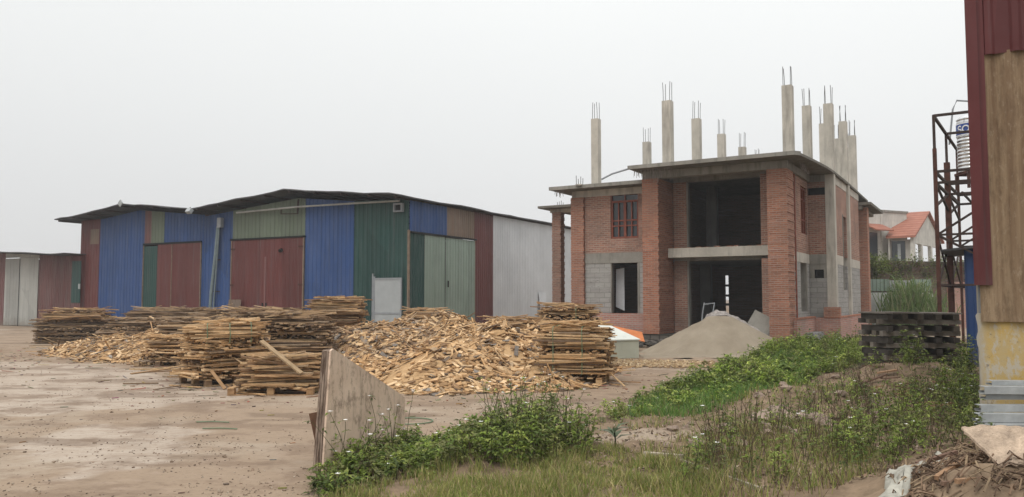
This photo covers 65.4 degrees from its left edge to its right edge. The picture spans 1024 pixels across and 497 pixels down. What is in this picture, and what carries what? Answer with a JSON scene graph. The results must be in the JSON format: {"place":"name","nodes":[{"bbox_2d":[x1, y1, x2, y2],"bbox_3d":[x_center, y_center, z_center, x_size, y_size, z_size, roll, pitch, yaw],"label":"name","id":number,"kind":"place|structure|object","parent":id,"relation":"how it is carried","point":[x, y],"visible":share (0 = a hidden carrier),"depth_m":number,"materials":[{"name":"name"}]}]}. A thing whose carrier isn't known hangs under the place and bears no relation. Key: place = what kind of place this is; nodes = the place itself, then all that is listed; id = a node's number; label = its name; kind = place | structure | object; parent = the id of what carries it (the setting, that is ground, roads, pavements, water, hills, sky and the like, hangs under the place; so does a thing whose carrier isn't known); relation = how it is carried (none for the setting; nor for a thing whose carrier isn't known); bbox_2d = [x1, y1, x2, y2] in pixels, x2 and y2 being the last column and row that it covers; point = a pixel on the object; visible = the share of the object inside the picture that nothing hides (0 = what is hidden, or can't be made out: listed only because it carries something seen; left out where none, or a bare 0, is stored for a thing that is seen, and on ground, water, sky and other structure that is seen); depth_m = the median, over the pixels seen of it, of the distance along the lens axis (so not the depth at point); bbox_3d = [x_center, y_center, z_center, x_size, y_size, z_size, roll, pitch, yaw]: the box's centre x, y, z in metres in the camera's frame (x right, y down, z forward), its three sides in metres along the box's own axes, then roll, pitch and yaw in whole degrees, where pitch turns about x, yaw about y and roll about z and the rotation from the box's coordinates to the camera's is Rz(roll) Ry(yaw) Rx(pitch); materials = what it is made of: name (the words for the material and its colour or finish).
{"place":"outdoors","nodes":[
{"label":"outdoors","id":0,"kind":"place"},
{"bbox_2d":[0,0,972,299],"label":"sky","id":1,"kind":"structure","parent":0,"point":[486,105],"materials":[{"name":"white"}]},
{"bbox_2d":[0,300,1023,496],"bbox_3d":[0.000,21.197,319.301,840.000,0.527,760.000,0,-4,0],"label":"ground","id":2,"kind":"structure","parent":0,"point":[106,479],"depth_m":10.10,"materials":[{"name":"soil"}]},
{"bbox_2d":[28,318,108,343],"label":"wood bundle","id":3,"kind":"object","parent":2,"relation":"on","point":[64,332],"visible":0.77,"depth_m":29.70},
{"bbox_2d":[38,306,118,322],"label":"wood bundle","id":4,"kind":"object","parent":3,"relation":"on","point":[96,314],"visible":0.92,"depth_m":29.89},
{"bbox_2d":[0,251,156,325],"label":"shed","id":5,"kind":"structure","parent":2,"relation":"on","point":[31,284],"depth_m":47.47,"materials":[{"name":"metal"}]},
{"bbox_2d":[3,258,19,324],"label":"door","id":6,"kind":"structure","parent":5,"relation":"in","point":[11,289],"depth_m":48.69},
{"bbox_2d":[18,257,38,325],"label":"door","id":7,"kind":"structure","parent":5,"relation":"in","point":[28,285],"depth_m":47.85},
{"bbox_2d":[25,324,175,366],"bbox_3d":[-11.167,2.860,23.637,4.947,1.136,9.656,3,-5,-39],"label":"offcut pile","id":8,"kind":"object","parent":2,"relation":"on","point":[58,351],"visible":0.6,"depth_m":23.18,"materials":[{"name":"brown wood"}]},
{"bbox_2d":[69,331,173,363],"bbox_3d":[-12.000,2.860,23.869,8.800,0.702,8.200,0,-4,0],"label":"sawdust heap","id":9,"kind":"object","parent":2,"relation":"on","point":[132,350],"visible":0.12,"depth_m":23.42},
{"bbox_2d":[95,316,166,336],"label":"wood bundle","id":10,"kind":"object","parent":2,"relation":"on","point":[130,325],"visible":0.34,"depth_m":26.91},
{"bbox_2d":[134,359,180,366],"bbox_3d":[-8.767,2.880,20.161,1.150,0.134,1.020,0,-4,-3],"label":"pallet","id":11,"kind":"object","parent":2,"relation":"on","point":[145,361],"visible":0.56,"depth_m":19.68,"materials":[{"name":"brown wood"}]},
{"bbox_2d":[138,333,191,359],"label":"wood bundle","id":12,"kind":"object","parent":11,"relation":"on","point":[168,345],"visible":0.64,"depth_m":19.93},
{"bbox_2d":[121,305,216,319],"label":"wood bundle","id":13,"kind":"object","parent":2,"relation":"on","point":[172,311],"visible":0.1,"depth_m":29.81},
{"bbox_2d":[154,314,232,334],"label":"wood bundle","id":14,"kind":"object","parent":2,"relation":"on","point":[171,325],"visible":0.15,"depth_m":22.40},
{"bbox_2d":[179,376,245,386],"bbox_3d":[-5.809,2.627,16.069,1.170,0.134,1.300,-3,-5,43],"label":"pallet","id":15,"kind":"object","parent":2,"relation":"on","point":[208,382],"visible":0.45,"depth_m":15.64,"materials":[{"name":"brown wood"}]},
{"bbox_2d":[167,333,271,379],"bbox_3d":[-5.811,2.136,16.089,1.686,0.914,1.769,-3,-5,43],"label":"wood bundle","id":16,"kind":"object","parent":15,"relation":"on","point":[200,361],"visible":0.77,"depth_m":15.59,"materials":[{"name":"wood"}]},
{"bbox_2d":[177,317,271,343],"bbox_3d":[-5.843,1.670,16.305,1.828,0.526,1.384,1,-4,-21],"label":"wood bundle","id":17,"kind":"object","parent":16,"relation":"on","point":[243,328],"visible":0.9,"depth_m":15.86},
{"bbox_2d":[195,303,255,318],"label":"wood bundle","id":18,"kind":"object","parent":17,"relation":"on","point":[213,312],"visible":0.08,"depth_m":28.41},
{"bbox_2d":[210,370,226,389],"bbox_3d":[-5.511,2.459,14.950,0.613,0.335,0.061,-4,-5,45],"label":"wood strip","id":19,"kind":"object","parent":2,"relation":"on","point":[218,380],"visible":1,"depth_m":14.94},
{"bbox_2d":[228,300,240,306],"bbox_3d":[-13.800,3.333,39.428,0.870,1.620,0.022,-2,-11,29],"label":"leaning sheet","id":20,"kind":"object","parent":2,"relation":"on","point":[236,303],"visible":0.34,"depth_m":39.52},
{"bbox_2d":[54,199,424,316],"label":"warehouse","id":21,"kind":"structure","parent":2,"relation":"on","point":[144,251],"depth_m":43.45,"materials":[{"name":"metal"}]},
{"bbox_2d":[143,246,157,306],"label":"door","id":22,"kind":"structure","parent":21,"relation":"in","point":[150,252],"depth_m":42.95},
{"bbox_2d":[156,244,170,306],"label":"door","id":23,"kind":"structure","parent":21,"relation":"in","point":[164,250],"depth_m":42.44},
{"bbox_2d":[171,243,199,307],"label":"door","id":24,"kind":"structure","parent":21,"relation":"in","point":[185,256],"depth_m":41.62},
{"bbox_2d":[218,305,308,334],"bbox_3d":[-6.506,2.283,20.929,2.361,1.579,2.082,0,-4,6],"label":"wood bundle","id":25,"kind":"object","parent":2,"relation":"on","point":[240,312],"visible":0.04,"depth_m":20.62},
{"bbox_2d":[227,385,318,395],"bbox_3d":[-4.189,2.525,14.422,1.500,0.134,1.170,0,-4,1],"label":"pallet","id":26,"kind":"object","parent":2,"relation":"on","point":[271,391],"visible":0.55,"depth_m":13.88,"materials":[{"name":"brown wood"}]},
{"bbox_2d":[241,384,295,385],"bbox_3d":[-4.239,2.375,13.880,0.900,0.030,0.160,0,-4,-1],"label":"plank","id":27,"kind":"object","parent":26,"relation":"on","point":[268,384],"visible":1,"depth_m":13.82,"materials":[{"name":"brown wood"}]},
{"bbox_2d":[232,351,321,390],"bbox_3d":[-4.059,2.207,14.604,1.911,0.688,1.500,0,-4,-6],"label":"wood bundle","id":28,"kind":"object","parent":26,"relation":"on","point":[266,368],"visible":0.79,"depth_m":14.17,"materials":[{"name":"wood"}]},
{"bbox_2d":[259,340,302,374],"bbox_3d":[-4.069,1.911,14.059,0.809,0.596,0.104,-1,-4,11],"label":"plank","id":29,"kind":"object","parent":28,"relation":"on","point":[281,357],"visible":1,"depth_m":14.04,"materials":[{"name":"brown wood"}]},
{"bbox_2d":[261,325,342,352],"bbox_3d":[-4.944,2.273,18.450,1.870,1.165,1.766,0,-4,-3],"label":"wood bundle","id":30,"kind":"object","parent":2,"relation":"on","point":[298,341],"visible":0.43,"depth_m":17.99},
{"bbox_2d":[244,307,337,332],"bbox_3d":[-5.052,1.643,18.540,1.930,0.557,1.726,0,-4,6],"label":"wood bundle","id":31,"kind":"object","parent":30,"relation":"on","point":[308,321],"visible":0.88,"depth_m":18.13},
{"bbox_2d":[309,412,316,438],"bbox_3d":[-1.966,2.000,8.695,0.494,0.540,0.051,1,-4,-23],"label":"board","id":32,"kind":"object","parent":2,"relation":"on","point":[313,417],"visible":0.21,"depth_m":8.62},
{"bbox_2d":[0,364,632,496],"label":"pebbles","id":33,"kind":"object","parent":2,"relation":"on","point":[223,456],"visible":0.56,"depth_m":8.93,"materials":[{"name":"brown stone"}]},
{"bbox_2d":[0,346,673,493],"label":"wood splinters","id":34,"kind":"object","parent":2,"relation":"on","point":[257,396],"visible":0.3,"depth_m":14.79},
{"bbox_2d":[313,349,404,471],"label":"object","id":35,"kind":"object","parent":2,"relation":"on","point":[347,386],"visible":0.75,"depth_m":8.28,"materials":[{"name":"concrete"}]},
{"bbox_2d":[304,390,416,484],"bbox_3d":[-1.385,1.872,8.034,0.564,0.695,1.930,-1,-4,14],"label":"weed thicket","id":36,"kind":"object","parent":2,"relation":"on","point":[365,430],"visible":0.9,"depth_m":7.67,"materials":[{"name":"green plant"}]},
{"bbox_2d":[193,189,571,326],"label":"warehouse","id":37,"kind":"structure","parent":2,"relation":"on","point":[289,248],"depth_m":38.44,"materials":[{"name":"metal"}]},
{"bbox_2d":[208,218,223,308],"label":"downpipe","id":38,"kind":"object","parent":37,"relation":"attached to","point":[220,222],"visible":0.77,"depth_m":40.36,"materials":[{"name":"grey paint"}]},
{"bbox_2d":[230,239,265,307],"bbox_3d":[-13.088,1.823,39.398,2.340,4.500,0.080,-2,-4,28],"label":"door","id":39,"kind":"structure","parent":37,"relation":"in","point":[247,278],"depth_m":39.45,"materials":[{"name":"metal"}]},
{"bbox_2d":[263,237,302,309],"bbox_3d":[-11.037,1.741,38.238,2.490,4.520,0.208,-2,-4,28],"label":"door","id":40,"kind":"structure","parent":37,"relation":"in","point":[283,259],"depth_m":38.32,"materials":[{"name":"metal"}]},
{"bbox_2d":[410,233,423,310],"bbox_3d":[-4.216,1.605,35.383,0.028,4.560,1.070,-2,-4,28],"label":"wall panel","id":41,"kind":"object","parent":37,"relation":"in","point":[416,240],"depth_m":35.41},
{"bbox_2d":[424,235,444,307],"bbox_3d":[-3.536,1.669,36.583,0.016,4.520,1.670,-2,-4,28],"label":"door","id":42,"kind":"structure","parent":37,"relation":"in","point":[434,262],"depth_m":36.60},
{"bbox_2d":[445,238,474,319],"bbox_3d":[-2.472,1.799,38.515,0.051,4.500,2.620,-2,-4,28],"label":"door","id":43,"kind":"structure","parent":37,"relation":"in","point":[460,254],"depth_m":38.55,"materials":[{"name":"metal"}]},
{"bbox_2d":[371,274,401,322],"bbox_3d":[-5.532,2.486,35.208,1.610,2.780,0.080,-2,-4,28],"label":"framed panel","id":44,"kind":"object","parent":2,"relation":"on","point":[386,294],"visible":0.66,"depth_m":35.23,"materials":[{"name":"grey paint"}]},
{"bbox_2d":[405,417,433,424],"bbox_3d":[-1.308,2.360,10.916,0.463,0.016,0.578,0,-4,0],"label":"hose","id":45,"kind":"object","parent":2,"relation":"on","point":[418,418],"visible":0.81,"depth_m":10.86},
{"bbox_2d":[400,306,449,319],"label":"wood bundle","id":46,"kind":"object","parent":2,"relation":"on","point":[425,311],"visible":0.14,"depth_m":26.98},
{"bbox_2d":[338,317,559,389],"bbox_3d":[-1.960,2.277,19.056,8.480,1.287,9.920,0,-4,0],"label":"sawdust heap","id":47,"kind":"object","parent":2,"relation":"on","point":[404,367],"visible":0.07,"depth_m":16.04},
{"bbox_2d":[302,385,601,496],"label":"weed thicket","id":48,"kind":"object","parent":2,"relation":"on","point":[478,432],"visible":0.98,"depth_m":8.03,"materials":[{"name":"green plant"}]},
{"bbox_2d":[326,308,635,397],"bbox_3d":[-1.330,2.370,19.157,8.161,1.806,10.268,3,-4,-36],"label":"offcut pile","id":49,"kind":"object","parent":2,"relation":"on","point":[382,329],"visible":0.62,"depth_m":16.73,"materials":[{"name":"brown wood"}]},
{"bbox_2d":[477,314,546,328],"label":"wood bundle","id":50,"kind":"object","parent":2,"relation":"on","point":[518,319],"visible":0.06,"depth_m":23.26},
{"bbox_2d":[471,372,583,444],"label":"tall weeds","id":51,"kind":"object","parent":2,"relation":"on","point":[531,393],"visible":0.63,"depth_m":9.43,"materials":[{"name":"green plant"}]},
{"bbox_2d":[530,302,603,326],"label":"wood bundle","id":52,"kind":"object","parent":2,"relation":"on","point":[575,311],"visible":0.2,"depth_m":20.15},
{"bbox_2d":[578,374,609,384],"bbox_3d":[1.312,2.636,16.218,1.200,0.134,1.120,-1,-4,15],"label":"pallet","id":53,"kind":"object","parent":2,"relation":"on","point":[600,379],"visible":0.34,"depth_m":15.87,"materials":[{"name":"brown wood"}]},
{"bbox_2d":[533,319,619,374],"bbox_3d":[1.307,1.986,16.272,1.700,1.102,1.474,-1,-4,15],"label":"wood bundle","id":54,"kind":"object","parent":53,"relation":"on","point":[577,346],"visible":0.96,"depth_m":15.79,"materials":[{"name":"wood"}]},
{"bbox_2d":[598,422,630,448],"bbox_3d":[1.086,1.986,8.419,0.377,0.284,0.353,0,-4,0],"label":"seedling","id":55,"kind":"object","parent":2,"relation":"on","point":[614,432],"visible":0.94,"depth_m":8.44,"materials":[{"name":"green plant"}]},
{"bbox_2d":[598,325,639,357],"bbox_3d":[2.589,2.611,23.040,1.550,1.010,1.750,1,-4,-20],"label":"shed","id":56,"kind":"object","parent":2,"relation":"on","point":[627,345],"visible":0.29,"depth_m":22.40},
{"bbox_2d":[613,326,644,341],"bbox_3d":[3.690,2.698,25.182,0.950,0.025,0.600,12,23,-5],"label":"board","id":57,"kind":"object","parent":56,"relation":"on","point":[638,334],"visible":0.64,"depth_m":25.29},
{"bbox_2d":[576,393,661,422],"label":"edge weeds","id":58,"kind":"object","parent":2,"relation":"on","point":[614,414],"visible":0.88,"depth_m":10.99,"materials":[{"name":"green plant"}]},
{"bbox_2d":[611,358,721,367],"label":"wood chips","id":59,"kind":"object","parent":2,"relation":"on","point":[659,363],"visible":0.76,"depth_m":20.43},
{"bbox_2d":[639,316,776,358],"bbox_3d":[6.445,2.656,24.348,5.390,1.185,4.130,0,-4,0],"label":"sand heap","id":60,"kind":"object","parent":2,"relation":"on","point":[713,336],"visible":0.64,"depth_m":23.70,"materials":[{"name":"sand"}]},
{"bbox_2d":[705,310,764,333],"bbox_3d":[6.975,2.445,25.302,1.923,1.016,1.089,-1,-4,8],"label":"tarpaulin","id":61,"kind":"object","parent":60,"relation":"on","point":[719,313],"visible":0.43,"depth_m":25.04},
{"bbox_2d":[538,66,882,345],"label":"brick house","id":62,"kind":"structure","parent":2,"relation":"on","point":[665,247],"depth_m":29.71,"materials":[{"name":"brick"}]},
{"bbox_2d":[611,194,638,238],"bbox_3d":[4.296,-1.303,30.245,1.130,1.850,0.095,-2,-4,31],"label":"window","id":63,"kind":"structure","parent":62,"relation":"in","point":[624,208],"depth_m":30.25,"materials":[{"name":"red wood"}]},
{"bbox_2d":[748,310,769,335],"bbox_3d":[8.304,2.589,26.506,0.900,0.950,0.031,28,-32,19],"label":"board","id":64,"kind":"object","parent":62,"relation":"on","point":[759,320],"visible":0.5,"depth_m":26.60,"materials":[{"name":"concrete"}]},
{"bbox_2d":[800,187,805,234],"bbox_3d":[10.503,-1.373,29.015,0.100,1.720,1.174,-2,-4,31],"label":"window","id":65,"kind":"structure","parent":62,"relation":"in","point":[802,191],"depth_m":29.17,"materials":[{"name":"red wood"}]},
{"bbox_2d":[676,457,763,491],"bbox_3d":[1.860,2.079,7.412,0.035,0.044,1.426,1,-4,-21],"label":"log","id":66,"kind":"object","parent":2,"relation":"on","point":[737,480],"visible":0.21,"depth_m":6.93,"materials":[{"name":"brown wood"}]},
{"bbox_2d":[620,345,830,418],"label":"grass","id":67,"kind":"structure","parent":2,"relation":"on","point":[676,413],"depth_m":12.03,"materials":[{"name":"green plant"}]},
{"bbox_2d":[591,355,911,430],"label":"grass","id":68,"kind":"structure","parent":2,"relation":"on","point":[742,396],"depth_m":11.40,"materials":[{"name":"green plant"}]},
{"bbox_2d":[629,332,874,409],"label":"bank weeds","id":69,"kind":"object","parent":2,"relation":"on","point":[760,365],"visible":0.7,"depth_m":15.05,"materials":[{"name":"green plant"}]},
{"bbox_2d":[638,411,891,496],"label":"grass","id":70,"kind":"structure","parent":2,"relation":"on","point":[741,464],"depth_m":7.64,"materials":[{"name":"green plant"}]},
{"bbox_2d":[752,405,792,421],"bbox_3d":[3.502,2.270,10.610,0.695,0.349,0.613,1,-4,-21],"label":"rubble stone","id":71,"kind":"object","parent":2,"relation":"on","point":[759,413],"visible":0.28,"depth_m":10.52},
{"bbox_2d":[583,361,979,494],"bbox_3d":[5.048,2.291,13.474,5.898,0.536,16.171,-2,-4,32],"label":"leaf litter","id":72,"kind":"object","parent":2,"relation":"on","point":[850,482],"visible":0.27,"depth_m":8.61,"materials":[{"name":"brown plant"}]},
{"bbox_2d":[685,356,912,468],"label":"dry stems","id":73,"kind":"object","parent":2,"relation":"on","point":[781,412],"visible":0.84,"depth_m":8.88,"materials":[{"name":"brown plant"}]},
{"bbox_2d":[792,411,830,426],"bbox_3d":[3.910,2.260,10.336,0.512,0.279,0.598,1,-4,-11],"label":"rubble stone","id":74,"kind":"object","parent":2,"relation":"on","point":[821,415],"visible":0.23,"depth_m":10.15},
{"bbox_2d":[768,325,875,363],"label":"bank weeds","id":75,"kind":"object","parent":2,"relation":"on","point":[825,344],"visible":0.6,"depth_m":20.23,"materials":[{"name":"green plant"}]},
{"bbox_2d":[674,370,994,484],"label":"rubble weeds","id":76,"kind":"object","parent":2,"relation":"on","point":[890,447],"visible":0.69,"depth_m":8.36,"materials":[{"name":"green plant"}]},
{"bbox_2d":[804,348,946,394],"bbox_3d":[7.005,2.222,14.941,2.146,0.795,7.586,-2,-4,34],"label":"dirt mound","id":77,"kind":"object","parent":2,"relation":"on","point":[853,364],"visible":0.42,"depth_m":14.76,"materials":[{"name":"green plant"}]},
{"bbox_2d":[870,251,893,285],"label":"tree","id":78,"kind":"object","parent":2,"relation":"on","point":[874,265],"visible":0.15,"depth_m":42.09,"materials":[{"name":"green plant"}]},
{"bbox_2d":[869,210,907,260],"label":"house","id":79,"kind":"structure","parent":2,"relation":"on","point":[882,225],"depth_m":58.51,"materials":[{"name":"grey paint"}]},
{"bbox_2d":[869,232,877,258],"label":"window","id":80,"kind":"structure","parent":79,"relation":"in","point":[873,241],"depth_m":58.05,"materials":[{"name":"grey glass"}]},
{"bbox_2d":[858,311,927,368],"bbox_3d":[8.197,1.996,17.222,1.031,1.250,1.066,0,-4,-7],"label":"timber stack","id":81,"kind":"object","parent":2,"relation":"on","point":[884,342],"visible":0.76,"depth_m":16.90,"materials":[{"name":"grey wood"}]},
{"bbox_2d":[870,279,932,324],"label":"fence wall","id":82,"kind":"structure","parent":2,"relation":"on","point":[875,283],"depth_m":38.73,"materials":[{"name":"green painted corrugated metal"}]},
{"bbox_2d":[879,451,947,496],"bbox_3d":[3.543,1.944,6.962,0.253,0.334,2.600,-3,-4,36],"label":"sack","id":83,"kind":"object","parent":2,"relation":"on","point":[902,471],"visible":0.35,"depth_m":6.27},
{"bbox_2d":[871,271,964,325],"bbox_3d":[18.574,2.445,37.019,4.920,3.085,4.516,0,-4,0],"label":"reed clump","id":84,"kind":"object","parent":2,"relation":"on","point":[907,299],"visible":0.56,"depth_m":36.67,"materials":[{"name":"green plant"}]},
{"bbox_2d":[892,324,978,408],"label":"wall weeds","id":85,"kind":"object","parent":2,"relation":"on","point":[969,367],"depth_m":14.49,"materials":[{"name":"green plant"}]},
{"bbox_2d":[909,312,965,367],"bbox_3d":[9.243,2.040,17.613,1.113,1.249,1.056,0,-4,6],"label":"timber stack","id":86,"kind":"object","parent":2,"relation":"on","point":[941,330],"visible":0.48,"depth_m":17.21,"materials":[{"name":"grey wood"}]},
{"bbox_2d":[914,292,964,325],"bbox_3d":[19.178,2.922,36.488,2.505,2.067,3.104,2,-4,-26],"label":"reed clump","id":87,"kind":"object","parent":2,"relation":"on","point":[934,307],"visible":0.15,"depth_m":36.16,"materials":[{"name":"green plant"}]},
{"bbox_2d":[934,459,964,479],"bbox_3d":[3.477,1.747,6.327,0.449,0.123,0.035,2,-4,-35],"label":"stick","id":88,"kind":"object","parent":2,"relation":"on","point":[938,475],"visible":0.57,"depth_m":6.28,"materials":[{"name":"brown wood"}]},
{"bbox_2d":[881,438,1023,496],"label":"straw litter","id":89,"kind":"object","parent":2,"relation":"on","point":[972,461],"visible":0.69,"depth_m":6.19,"materials":[{"name":"brown plant"}]},
{"bbox_2d":[915,450,957,462],"bbox_3d":[3.647,1.798,6.846,0.470,0.099,0.032,1,-4,-21],"label":"stick","id":90,"kind":"object","parent":89,"relation":"on","point":[936,458],"visible":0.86,"depth_m":6.85,"materials":[{"name":"brown wood"}]},
{"bbox_2d":[932,110,975,360],"bbox_3d":[12.453,-0.078,20.704,2.040,6.110,5.411,-2,-4,34],"label":"water tower frame","id":91,"kind":"object","parent":2,"relation":"on","point":[948,199],"visible":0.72,"depth_m":20.93,"materials":[{"name":"metal"}]},
{"bbox_2d":[948,100,970,190],"bbox_3d":[12.806,-2.917,22.523,1.173,2.501,0.776,0,-4,0],"label":"water tank","id":92,"kind":"object","parent":91,"relation":"on","point":[963,151],"visible":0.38,"depth_m":22.37,"materials":[{"name":"metal"}]},
{"bbox_2d":[941,246,978,366],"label":"metal shed","id":93,"kind":"structure","parent":2,"relation":"on","point":[971,311],"depth_m":18.93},
{"bbox_2d":[943,361,979,424],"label":"wall weeds","id":94,"kind":"object","parent":2,"relation":"on","point":[963,396],"depth_m":11.07,"materials":[{"name":"green plant"}]},
{"bbox_2d":[954,477,976,483],"bbox_3d":[3.534,1.740,6.027,0.484,0.034,0.034,1,-4,-21],"label":"stick","id":95,"kind":"object","parent":2,"relation":"on","point":[958,480],"visible":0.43,"depth_m":5.95,"materials":[{"name":"brown wood"}]},
{"bbox_2d":[962,415,999,425],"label":"support block","id":96,"kind":"structure","parent":2,"relation":"on","point":[975,422],"depth_m":9.55,"materials":[{"name":"grey concrete"}]},
{"bbox_2d":[972,412,1023,422],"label":"steel channel","id":97,"kind":"object","parent":96,"relation":"on","point":[1003,417],"visible":1,"depth_m":9.07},
{"bbox_2d":[974,404,1023,411],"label":"steel channel","id":98,"kind":"object","parent":97,"relation":"on","point":[1002,408],"visible":1,"depth_m":9.20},
{"bbox_2d":[974,423,1023,426],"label":"steel channel","id":99,"kind":"object","parent":96,"relation":"on","point":[1015,424],"visible":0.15,"depth_m":8.95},
{"bbox_2d":[961,424,1023,466],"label":"chipboard scrap","id":100,"kind":"object","parent":2,"relation":"on","point":[999,441],"visible":1,"depth_m":6.26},
{"bbox_2d":[964,0,1023,412],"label":"tall shed","id":101,"kind":"structure","parent":2,"relation":"on","point":[994,33],"depth_m":10.07,"materials":[{"name":"yellow paint"}]},
{"bbox_2d":[979,393,1023,399],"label":"steel channel","id":102,"kind":"object","parent":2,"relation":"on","point":[1003,397],"visible":0.85,"depth_m":9.41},
{"bbox_2d":[979,386,1023,393],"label":"steel channel","id":103,"kind":"object","parent":102,"relation":"on","point":[1003,390],"visible":1,"depth_m":9.32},
{"bbox_2d":[986,380,1023,385],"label":"steel channel","id":104,"kind":"object","parent":103,"relation":"on","point":[1007,383],"visible":1,"depth_m":9.46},
{"bbox_2d":[305,439,726,496],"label":"grass","id":105,"kind":"structure","parent":0,"point":[549,487],"depth_m":6.97,"materials":[{"name":"green plant"}]},
{"bbox_2d":[886,211,944,261],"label":"house","id":106,"kind":"structure","parent":0,"point":[918,228],"depth_m":58.34,"materials":[{"name":"paint"}]},
{"bbox_2d":[892,241,905,260],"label":"window","id":107,"kind":"structure","parent":106,"relation":"in","point":[899,246],"depth_m":57.74,"materials":[{"name":"grey glass"}]},
{"bbox_2d":[870,261,965,327],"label":"boundary wall","id":108,"kind":"structure","parent":0,"point":[933,274],"depth_m":45.02,"materials":[{"name":"brick"}]},
{"bbox_2d":[877,249,964,291],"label":"creeper","id":109,"kind":"object","parent":108,"relation":"attached to","point":[914,262],"visible":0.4,"depth_m":44.56,"materials":[{"name":"green plant"}]},
{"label":"wood bundle","id":110,"kind":"object","parent":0,"visible":0},
{"bbox_3d":[-4.591,2.306,21.098,1.200,0.134,1.120,0,-4,-6],"label":"pallet","id":111,"kind":"object","parent":110,"relation":"on","visible":0},
{"bbox_2d":[302,296,372,328],"bbox_3d":[-4.615,1.766,21.169,1.787,1.034,1.690,1,-4,-9],"label":"wood bundle","id":112,"kind":"object","parent":111,"relation":"on","point":[349,310],"visible":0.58,"depth_m":20.67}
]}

